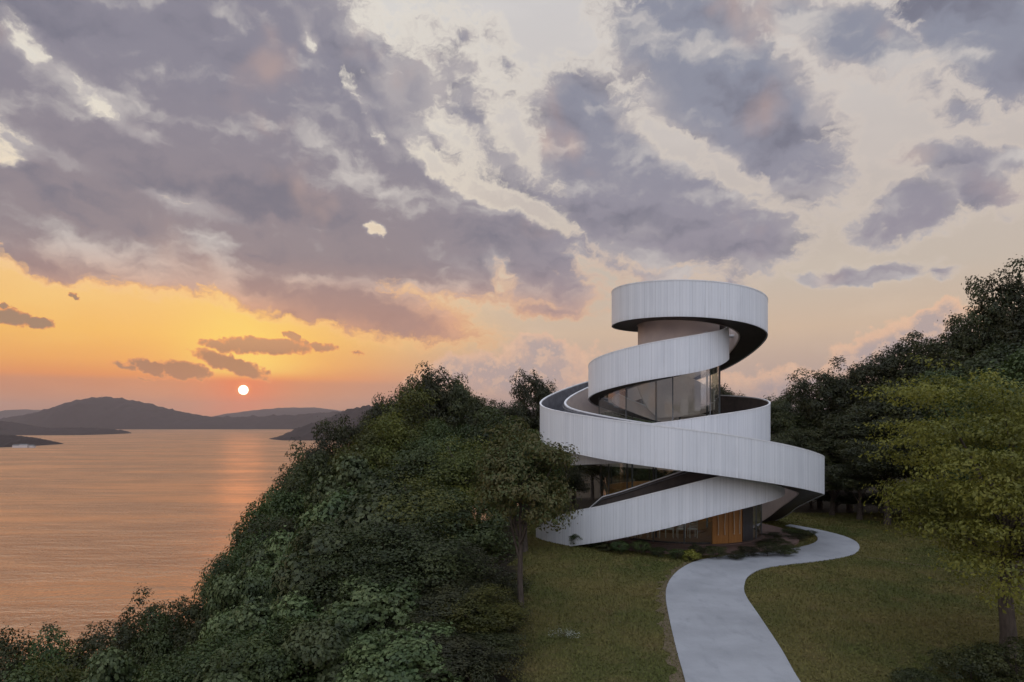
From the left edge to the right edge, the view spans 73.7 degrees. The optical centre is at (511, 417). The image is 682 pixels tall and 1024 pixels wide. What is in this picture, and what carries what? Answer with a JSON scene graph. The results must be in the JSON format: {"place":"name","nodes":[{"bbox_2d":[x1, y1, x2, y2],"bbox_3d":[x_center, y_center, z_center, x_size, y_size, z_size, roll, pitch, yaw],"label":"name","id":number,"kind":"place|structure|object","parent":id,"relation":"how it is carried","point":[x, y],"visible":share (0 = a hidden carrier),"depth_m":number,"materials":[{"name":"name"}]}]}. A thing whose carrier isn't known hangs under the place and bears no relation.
{"place":"outdoors","nodes":[
{"label":"outdoors","id":0,"kind":"place"},
{"bbox_2d":[0,434,62,446],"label":"headland","id":1,"kind":"structure","parent":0,"point":[8,440],"depth_m":2344.61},
{"bbox_2d":[0,421,130,434],"bbox_3d":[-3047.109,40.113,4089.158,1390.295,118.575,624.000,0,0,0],"label":"headland","id":2,"kind":"structure","parent":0,"point":[9,428],"depth_m":3920.15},
{"bbox_2d":[0,407,340,418],"bbox_3d":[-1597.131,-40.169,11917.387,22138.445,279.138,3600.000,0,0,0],"label":"mountains","id":3,"kind":"structure","parent":0,"point":[258,413],"depth_m":10918.54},
{"bbox_2d":[0,429,517,680],"bbox_3d":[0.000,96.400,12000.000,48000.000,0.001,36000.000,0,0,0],"label":"sea","id":4,"kind":"structure","parent":0,"point":[95,529],"depth_m":674.23,"materials":[{"name":"liquid"}]},
{"bbox_2d":[0,396,825,428],"bbox_3d":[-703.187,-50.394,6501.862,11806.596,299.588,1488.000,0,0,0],"label":"mountain","id":5,"kind":"structure","parent":0,"point":[105,412],"depth_m":5934.67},
{"bbox_2d":[0,0,1023,416],"label":"sky","id":6,"kind":"structure","parent":0,"point":[211,208],"materials":[{"name":"grey"}]},
{"bbox_2d":[269,405,795,439],"bbox_3d":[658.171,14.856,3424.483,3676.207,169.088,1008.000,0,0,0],"label":"headland","id":7,"kind":"structure","parent":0,"point":[302,433],"depth_m":3070.16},
{"bbox_2d":[385,435,1023,681],"bbox_3d":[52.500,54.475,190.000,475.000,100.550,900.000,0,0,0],"label":"ground","id":8,"kind":"structure","parent":0,"point":[586,501],"depth_m":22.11,"materials":[{"name":"green plant"}]},
{"bbox_2d":[0,619,60,681],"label":"oak tree","id":9,"kind":"object","parent":8,"relation":"on","point":[8,653],"visible":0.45,"depth_m":27.39,"materials":[{"name":"green plant"}]},
{"bbox_2d":[0,626,75,680],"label":"broadleaf tree","id":10,"kind":"object","parent":8,"relation":"on","point":[52,650],"visible":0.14,"depth_m":27.29,"materials":[{"name":"green plant"}]},
{"bbox_2d":[1,648,87,681],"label":"broadleaf tree","id":11,"kind":"object","parent":8,"relation":"on","point":[26,677],"visible":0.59,"depth_m":19.85,"materials":[{"name":"green plant"}]},
{"bbox_2d":[12,644,118,681],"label":"broadleaf tree","id":12,"kind":"object","parent":8,"relation":"on","point":[67,679],"visible":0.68,"depth_m":20.07,"materials":[{"name":"green plant"}]},
{"bbox_2d":[43,619,132,672],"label":"oak tree","id":13,"kind":"object","parent":8,"relation":"on","point":[92,646],"visible":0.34,"depth_m":27.89,"materials":[{"name":"green plant"}]},
{"bbox_2d":[80,638,145,681],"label":"vine covered tree","id":14,"kind":"object","parent":8,"relation":"on","point":[109,665],"visible":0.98,"depth_m":19.95,"materials":[{"name":"green plant"}]},
{"bbox_2d":[107,583,194,680],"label":"broadleaf tree","id":15,"kind":"object","parent":8,"relation":"on","point":[123,639],"visible":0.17,"depth_m":26.56,"materials":[{"name":"green plant"}]},
{"bbox_2d":[124,606,193,681],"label":"broadleaf tree","id":16,"kind":"object","parent":8,"relation":"on","point":[160,642],"visible":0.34,"depth_m":25.61,"materials":[{"name":"green plant"}]},
{"bbox_2d":[158,593,211,668],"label":"oak tree","id":17,"kind":"object","parent":8,"relation":"on","point":[188,611],"visible":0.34,"depth_m":25.74,"materials":[{"name":"green plant"}]},
{"bbox_2d":[127,624,263,681],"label":"broadleaf tree","id":18,"kind":"object","parent":8,"relation":"on","point":[188,669],"visible":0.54,"depth_m":17.47,"materials":[{"name":"green plant"}]},
{"bbox_2d":[189,567,242,638],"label":"broadleaf tree","id":19,"kind":"object","parent":8,"relation":"on","point":[204,601],"visible":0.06,"depth_m":26.21,"materials":[{"name":"green plant"}]},
{"bbox_2d":[196,546,244,611],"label":"broadleaf tree","id":20,"kind":"object","parent":8,"relation":"on","point":[223,564],"visible":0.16,"depth_m":30.24,"materials":[{"name":"green plant"}]},
{"bbox_2d":[192,600,250,655],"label":"vine covered tree","id":21,"kind":"object","parent":8,"relation":"on","point":[224,618],"visible":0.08,"depth_m":20.66,"materials":[{"name":"green plant"}]},
{"bbox_2d":[194,596,288,650],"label":"vine covered tree","id":22,"kind":"object","parent":8,"relation":"on","point":[253,619],"visible":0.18,"depth_m":20.09,"materials":[{"name":"green plant"}]},
{"bbox_2d":[184,644,299,681],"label":"vine covered tree","id":23,"kind":"object","parent":8,"relation":"on","point":[215,673],"visible":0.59,"depth_m":16.33,"materials":[{"name":"green plant"}]},
{"bbox_2d":[204,565,280,633],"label":"vine covered tree","id":24,"kind":"object","parent":8,"relation":"on","point":[220,592],"visible":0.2,"depth_m":24.53,"materials":[{"name":"green plant"}]},
{"bbox_2d":[222,525,275,578],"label":"broadleaf tree","id":25,"kind":"object","parent":8,"relation":"on","point":[238,550],"visible":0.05,"depth_m":33.79,"materials":[{"name":"green plant"}]},
{"bbox_2d":[231,538,277,584],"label":"vine covered tree","id":26,"kind":"object","parent":8,"relation":"on","point":[258,555],"visible":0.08,"depth_m":29.17,"materials":[{"name":"green plant"}]},
{"bbox_2d":[220,504,298,567],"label":"broadleaf tree","id":27,"kind":"object","parent":8,"relation":"on","point":[239,529],"visible":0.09,"depth_m":35.94,"materials":[{"name":"green plant"}]},
{"bbox_2d":[231,514,298,552],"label":"oak tree","id":28,"kind":"object","parent":8,"relation":"on","point":[289,526],"visible":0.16,"depth_m":34.74,"materials":[{"name":"green plant"}]},
{"bbox_2d":[226,484,308,556],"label":"broadleaf tree","id":29,"kind":"object","parent":8,"relation":"on","point":[284,501],"visible":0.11,"depth_m":40.40,"materials":[{"name":"green plant"}]},
{"bbox_2d":[242,525,295,595],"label":"vine covered tree","id":30,"kind":"object","parent":8,"relation":"on","point":[281,537],"visible":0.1,"depth_m":28.66,"materials":[{"name":"green plant"}]},
{"bbox_2d":[245,462,313,527],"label":"broadleaf tree","id":31,"kind":"object","parent":8,"relation":"on","point":[282,486],"visible":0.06,"depth_m":43.15,"materials":[{"name":"green plant"}]},
{"bbox_2d":[246,589,324,647],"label":"vine covered tree","id":32,"kind":"object","parent":8,"relation":"on","point":[297,606],"visible":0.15,"depth_m":19.93,"materials":[{"name":"green plant"}]},
{"bbox_2d":[215,612,358,681],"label":"broadleaf tree","id":33,"kind":"object","parent":8,"relation":"on","point":[264,646],"visible":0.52,"depth_m":16.55,"materials":[{"name":"green plant"}]},
{"bbox_2d":[271,437,341,523],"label":"oak tree","id":34,"kind":"object","parent":8,"relation":"on","point":[321,468],"visible":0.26,"depth_m":42.28,"materials":[{"name":"green plant"}]},
{"bbox_2d":[296,425,354,470],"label":"oak tree","id":35,"kind":"object","parent":8,"relation":"on","point":[321,444],"visible":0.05,"depth_m":51.42,"materials":[{"name":"green plant"}]},
{"bbox_2d":[269,515,385,629],"bbox_3d":[-5.689,7.013,23.576,5.160,7.073,5.853,0,0,8],"label":"vine covered tree","id":36,"kind":"object","parent":8,"relation":"on","point":[292,567],"visible":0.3,"depth_m":21.69,"materials":[{"name":"green plant"}]},
{"bbox_2d":[285,482,369,588],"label":"vine covered tree","id":37,"kind":"object","parent":8,"relation":"on","point":[336,502],"visible":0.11,"depth_m":26.96,"materials":[{"name":"green plant"}]},
{"bbox_2d":[270,614,389,681],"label":"vine covered tree","id":38,"kind":"object","parent":8,"relation":"on","point":[331,641],"visible":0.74,"depth_m":16.72,"materials":[{"name":"green plant"}]},
{"bbox_2d":[311,414,354,453],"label":"oak tree","id":39,"kind":"object","parent":8,"relation":"on","point":[330,433],"visible":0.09,"depth_m":53.36,"materials":[{"name":"green plant"}]},
{"bbox_2d":[292,448,383,533],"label":"vine covered tree","id":40,"kind":"object","parent":8,"relation":"on","point":[355,471],"visible":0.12,"depth_m":34.05,"materials":[{"name":"green plant"}]},
{"bbox_2d":[282,526,434,626],"bbox_3d":[-4.635,6.404,22.281,6.011,5.662,5.426,0,0,32],"label":"broadleaf tree","id":41,"kind":"object","parent":8,"relation":"on","point":[355,542],"visible":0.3,"depth_m":21.07,"materials":[{"name":"green plant"}]},
{"bbox_2d":[287,480,441,589],"bbox_3d":[-5.061,6.368,26.698,5.868,7.965,6.440,0,0,-1],"label":"vine covered tree","id":42,"kind":"object","parent":8,"relation":"on","point":[360,509],"visible":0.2,"depth_m":25.51,"materials":[{"name":"green plant"}]},
{"bbox_2d":[343,392,391,450],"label":"oak tree","id":43,"kind":"object","parent":8,"relation":"on","point":[375,412],"visible":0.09,"depth_m":53.05,"materials":[{"name":"green plant"}]},
{"bbox_2d":[328,419,411,478],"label":"olive green tree","id":44,"kind":"object","parent":8,"relation":"on","point":[361,443],"visible":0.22,"depth_m":42.21,"materials":[{"name":"green plant"}]},
{"bbox_2d":[316,570,425,661],"bbox_3d":[-3.727,6.686,19.860,3.842,4.284,4.358,0,0,12],"label":"vine covered tree","id":45,"kind":"object","parent":8,"relation":"on","point":[358,616],"visible":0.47,"depth_m":18.78,"materials":[{"name":"green plant"}]},
{"bbox_2d":[340,454,449,513],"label":"broadleaf tree","id":46,"kind":"object","parent":8,"relation":"on","point":[383,482],"visible":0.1,"depth_m":33.11,"materials":[{"name":"green plant"}]},
{"bbox_2d":[359,403,432,478],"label":"olive green tree","id":47,"kind":"object","parent":8,"relation":"on","point":[373,453],"visible":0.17,"depth_m":41.84,"materials":[{"name":"green plant"}]},
{"bbox_2d":[358,374,439,440],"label":"oak tree","id":48,"kind":"object","parent":8,"relation":"on","point":[395,395],"visible":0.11,"depth_m":52.96,"materials":[{"name":"green plant"}]},
{"bbox_2d":[333,619,476,681],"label":"vine covered tree","id":49,"kind":"object","parent":8,"relation":"on","point":[370,663],"visible":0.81,"depth_m":15.29,"materials":[{"name":"green plant"}]},
{"bbox_2d":[353,375,457,466],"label":"olive green tree","id":50,"kind":"object","parent":8,"relation":"on","point":[408,413],"visible":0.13,"depth_m":44.84,"materials":[{"name":"green plant"}]},
{"bbox_2d":[319,518,496,613],"bbox_3d":[-3.370,5.867,22.048,6.038,5.227,5.451,0,0,15],"label":"broadleaf tree","id":51,"kind":"object","parent":8,"relation":"on","point":[426,548],"visible":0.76,"depth_m":21.10,"materials":[{"name":"green plant"}]},
{"bbox_2d":[375,588,469,637],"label":"oak tree","id":52,"kind":"object","parent":8,"relation":"on","point":[389,621],"visible":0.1,"depth_m":19.05,"materials":[{"name":"green plant"}]},
{"bbox_2d":[372,443,483,514],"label":"broadleaf tree","id":53,"kind":"object","parent":8,"relation":"on","point":[408,457],"visible":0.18,"depth_m":33.55,"materials":[{"name":"green plant"}]},
{"bbox_2d":[397,361,461,448],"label":"oak tree","id":54,"kind":"object","parent":8,"relation":"on","point":[435,385],"visible":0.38,"depth_m":53.25,"materials":[{"name":"green plant"}]},
{"bbox_2d":[372,468,493,551],"bbox_3d":[-3.643,5.520,26.969,6.341,7.172,5.851,0,0,-40],"label":"broadleaf tree","id":55,"kind":"object","parent":8,"relation":"on","point":[427,491],"visible":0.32,"depth_m":25.87,"materials":[{"name":"green plant"}]},
{"bbox_2d":[396,418,478,478],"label":"broadleaf tree","id":56,"kind":"object","parent":8,"relation":"on","point":[441,428],"visible":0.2,"depth_m":42.00,"materials":[{"name":"green plant"}]},
{"bbox_2d":[379,617,526,681],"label":"broadleaf tree","id":57,"kind":"object","parent":8,"relation":"on","point":[463,651],"visible":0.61,"depth_m":15.84,"materials":[{"name":"green plant"}]},
{"bbox_2d":[406,544,510,591],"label":"oak tree","id":58,"kind":"object","parent":8,"relation":"on","point":[496,580],"visible":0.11,"depth_m":22.87,"materials":[{"name":"green plant"}]},
{"bbox_2d":[399,431,518,534],"bbox_3d":[-2.369,4.732,34.857,7.390,8.069,6.819,0,0,-6],"label":"broadleaf tree","id":59,"kind":"object","parent":8,"relation":"on","point":[465,462],"visible":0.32,"depth_m":33.19,"materials":[{"name":"green plant"}]},
{"bbox_2d":[397,570,523,632],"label":"oak tree","id":60,"kind":"object","parent":8,"relation":"on","point":[429,598],"visible":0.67,"depth_m":18.94,"materials":[{"name":"green plant"}]},
{"bbox_2d":[408,485,523,565],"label":"broadleaf tree","id":61,"kind":"object","parent":8,"relation":"on","point":[492,541],"visible":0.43,"depth_m":25.60,"materials":[{"name":"green plant"}]},
{"bbox_2d":[438,371,495,443],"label":"oak tree","id":62,"kind":"object","parent":8,"relation":"on","point":[460,403],"visible":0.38,"depth_m":54.79,"materials":[{"name":"green plant"}]},
{"bbox_2d":[439,657,499,681],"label":"shrub","id":63,"kind":"object","parent":8,"relation":"on","point":[487,675],"visible":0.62,"depth_m":15.32,"materials":[{"name":"green plant"}]},
{"bbox_2d":[446,388,499,516],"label":"oak tree","id":64,"kind":"object","parent":8,"relation":"on","point":[479,403],"visible":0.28,"depth_m":53.50,"materials":[{"name":"green plant"}]},
{"bbox_2d":[424,580,538,636],"bbox_3d":[-0.831,5.694,19.008,3.518,2.334,3.509,0,0,32],"label":"bush","id":65,"kind":"object","parent":8,"relation":"on","point":[493,621],"visible":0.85,"depth_m":18.26,"materials":[{"name":"green plant"}]},
{"bbox_2d":[451,627,526,678],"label":"oak tree","id":66,"kind":"object","parent":8,"relation":"on","point":[501,641],"visible":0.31,"depth_m":17.18,"materials":[{"name":"green plant"}]},
{"bbox_2d":[457,406,539,526],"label":"broadleaf tree","id":67,"kind":"object","parent":8,"relation":"on","point":[475,431],"visible":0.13,"depth_m":41.05,"materials":[{"name":"green plant"}]},
{"bbox_2d":[488,398,535,431],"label":"oak tree","id":68,"kind":"object","parent":8,"relation":"on","point":[513,410],"visible":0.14,"depth_m":58.63,"materials":[{"name":"green plant"}]},
{"bbox_2d":[492,571,532,597],"bbox_3d":[-0.032,6.295,24.181,1.686,1.681,1.575,0,0,-2],"label":"shrub","id":69,"kind":"object","parent":8,"relation":"on","point":[513,576],"visible":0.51,"depth_m":23.93,"materials":[{"name":"green plant"}]},
{"bbox_2d":[471,469,568,551],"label":"broadleaf tree","id":70,"kind":"object","parent":8,"relation":"on","point":[525,545],"visible":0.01,"depth_m":32.77,"materials":[{"name":"green plant"}]},
{"bbox_2d":[467,413,582,620],"bbox_3d":[0.378,3.690,21.246,4.295,7.927,4.271,0,0,-44],"label":"young oak tree","id":71,"kind":"object","parent":8,"relation":"on","point":[505,481],"visible":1,"depth_m":20.84,"materials":[{"name":"green leaves"},{"name":"bark"}]},
{"bbox_2d":[509,369,558,431],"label":"oak tree","id":72,"kind":"object","parent":8,"relation":"on","point":[541,390],"visible":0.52,"depth_m":61.44,"materials":[{"name":"green plant"}]},
{"bbox_2d":[546,465,592,511],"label":"oak tree","id":73,"kind":"object","parent":8,"relation":"on","point":[575,476],"visible":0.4,"depth_m":42.37,"materials":[{"name":"green plant"}]},
{"bbox_2d":[580,466,633,495],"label":"olive green tree","id":74,"kind":"object","parent":8,"relation":"on","point":[593,471],"visible":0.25,"depth_m":50.40,"materials":[{"name":"green plant"}]},
{"bbox_2d":[536,279,824,554],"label":"ribbon chapel","id":75,"kind":"structure","parent":8,"relation":"on","point":[733,479],"depth_m":33.94,"materials":[{"name":"white painted vertical panels"},{"name":"glass"},{"name":"wood"}]},
{"bbox_2d":[712,513,727,543],"bbox_3d":[10.303,5.155,33.705,0.870,2.110,0.183,0,0,-14],"label":"door","id":76,"kind":"structure","parent":75,"relation":"in","point":[719,522],"depth_m":33.69,"materials":[{"name":"brown wood"}]},
{"bbox_2d":[728,509,741,542],"bbox_3d":[11.152,5.155,34.006,0.870,2.110,0.181,0,0,-25],"label":"door","id":77,"kind":"structure","parent":75,"relation":"in","point":[734,517],"depth_m":34.00,"materials":[{"name":"brown wood"}]},
{"bbox_2d":[654,555,723,681],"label":"soil verge","id":78,"kind":"structure","parent":8,"relation":"on","point":[669,662],"depth_m":20.13,"materials":[{"name":"brown soil"}]},
{"bbox_2d":[763,386,816,436],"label":"oak tree","id":79,"kind":"object","parent":8,"relation":"on","point":[780,403],"visible":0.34,"depth_m":57.02,"materials":[{"name":"green plant"}]},
{"bbox_2d":[770,408,831,442],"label":"oak tree","id":80,"kind":"object","parent":8,"relation":"on","point":[786,423],"visible":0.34,"depth_m":53.78,"materials":[{"name":"green plant"}]},
{"bbox_2d":[770,427,834,450],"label":"oak tree","id":81,"kind":"object","parent":8,"relation":"on","point":[781,439],"visible":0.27,"depth_m":49.11,"materials":[{"name":"green plant"}]},
{"bbox_2d":[781,428,848,508],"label":"oak tree","id":82,"kind":"object","parent":8,"relation":"on","point":[834,459],"visible":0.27,"depth_m":46.83,"materials":[{"name":"green plant"}]},
{"bbox_2d":[781,366,868,482],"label":"oak tree","id":83,"kind":"object","parent":8,"relation":"on","point":[814,408],"visible":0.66,"depth_m":52.28,"materials":[{"name":"green plant"}]},
{"bbox_2d":[825,471,869,514],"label":"oak tree","id":84,"kind":"object","parent":8,"relation":"on","point":[831,489],"visible":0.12,"depth_m":44.08,"materials":[{"name":"green plant"}]},
{"bbox_2d":[794,404,908,510],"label":"oak tree","id":85,"kind":"object","parent":8,"relation":"on","point":[832,430],"visible":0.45,"depth_m":45.83,"materials":[{"name":"green plant"}]},
{"bbox_2d":[825,461,896,519],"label":"oak tree","id":86,"kind":"object","parent":8,"relation":"on","point":[844,470],"visible":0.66,"depth_m":42.22,"materials":[{"name":"green plant"}]},
{"bbox_2d":[825,355,905,492],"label":"oak tree","id":87,"kind":"object","parent":8,"relation":"on","point":[867,368],"visible":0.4,"depth_m":51.32,"materials":[{"name":"green plant"}]},
{"bbox_2d":[816,385,938,512],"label":"oak tree","id":88,"kind":"object","parent":8,"relation":"on","point":[867,412],"visible":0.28,"depth_m":44.97,"materials":[{"name":"green plant"}]},
{"bbox_2d":[833,438,937,524],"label":"oak tree","id":89,"kind":"object","parent":8,"relation":"on","point":[859,463],"visible":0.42,"depth_m":40.73,"materials":[{"name":"green plant"}]},
{"bbox_2d":[843,330,943,491],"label":"oak tree","id":90,"kind":"object","parent":8,"relation":"on","point":[907,349],"visible":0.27,"depth_m":51.06,"materials":[{"name":"green plant"}]},
{"bbox_2d":[857,430,945,529],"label":"oak tree","id":91,"kind":"object","parent":8,"relation":"on","point":[885,466],"visible":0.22,"depth_m":38.64,"materials":[{"name":"green plant"}]},
{"bbox_2d":[853,366,964,435],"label":"oak tree","id":92,"kind":"object","parent":8,"relation":"on","point":[917,416],"visible":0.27,"depth_m":43.72,"materials":[{"name":"green plant"}]},
{"bbox_2d":[887,667,950,681],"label":"bush","id":93,"kind":"object","parent":8,"relation":"on","point":[927,676],"visible":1,"depth_m":16.05,"materials":[{"name":"green plant"}]},
{"bbox_2d":[845,353,1023,658],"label":"cherry tree","id":94,"kind":"object","parent":8,"relation":"on","point":[933,499],"visible":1,"depth_m":17.90,"materials":[{"name":"green plant"}]},
{"bbox_2d":[893,331,979,480],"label":"oak tree","id":95,"kind":"object","parent":8,"relation":"on","point":[929,347],"visible":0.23,"depth_m":49.20,"materials":[{"name":"green plant"}]},
{"bbox_2d":[898,366,1008,431],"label":"broadleaf tree","id":96,"kind":"object","parent":8,"relation":"on","point":[954,372],"visible":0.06,"depth_m":42.70,"materials":[{"name":"green plant"}]},
{"bbox_2d":[916,322,995,374],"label":"oak tree","id":97,"kind":"object","parent":8,"relation":"on","point":[960,359],"visible":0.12,"depth_m":48.98,"materials":[{"name":"green plant"}]},
{"bbox_2d":[921,643,1015,681],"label":"bush","id":98,"kind":"object","parent":8,"relation":"on","point":[941,660],"visible":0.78,"depth_m":16.42,"materials":[{"name":"green plant"}]},
{"bbox_2d":[919,346,1018,509],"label":"oak tree","id":99,"kind":"object","parent":8,"relation":"on","point":[960,355],"visible":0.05,"depth_m":43.65,"materials":[{"name":"green plant"}]},
{"bbox_2d":[920,341,1023,593],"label":"broadleaf tree","id":100,"kind":"object","parent":8,"relation":"on","point":[1017,363],"visible":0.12,"depth_m":25.25,"materials":[{"name":"green plant"}]},
{"bbox_2d":[931,275,1022,368],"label":"oak tree","id":101,"kind":"object","parent":8,"relation":"on","point":[974,323],"visible":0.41,"depth_m":48.32,"materials":[{"name":"green plant"}]},
{"bbox_2d":[951,335,1023,388],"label":"broadleaf tree","id":102,"kind":"object","parent":8,"relation":"on","point":[999,351],"visible":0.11,"depth_m":41.96,"materials":[{"name":"green plant"}]},
{"bbox_2d":[961,266,1023,350],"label":"oak tree","id":103,"kind":"object","parent":8,"relation":"on","point":[1008,333],"visible":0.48,"depth_m":47.97,"materials":[{"name":"green plant"}]},
{"bbox_2d":[961,635,1023,681],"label":"bush","id":104,"kind":"object","parent":8,"relation":"on","point":[991,651],"visible":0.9,"depth_m":16.39,"materials":[{"name":"green plant"}]},
{"bbox_2d":[990,254,1023,360],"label":"oak tree","id":105,"kind":"object","parent":8,"relation":"on","point":[1014,271],"visible":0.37,"depth_m":47.51,"materials":[{"name":"green plant"}]},
{"bbox_2d":[666,524,859,681],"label":"path","id":106,"kind":"structure","parent":0,"point":[721,632],"depth_m":21.66,"materials":[{"name":"concrete"}]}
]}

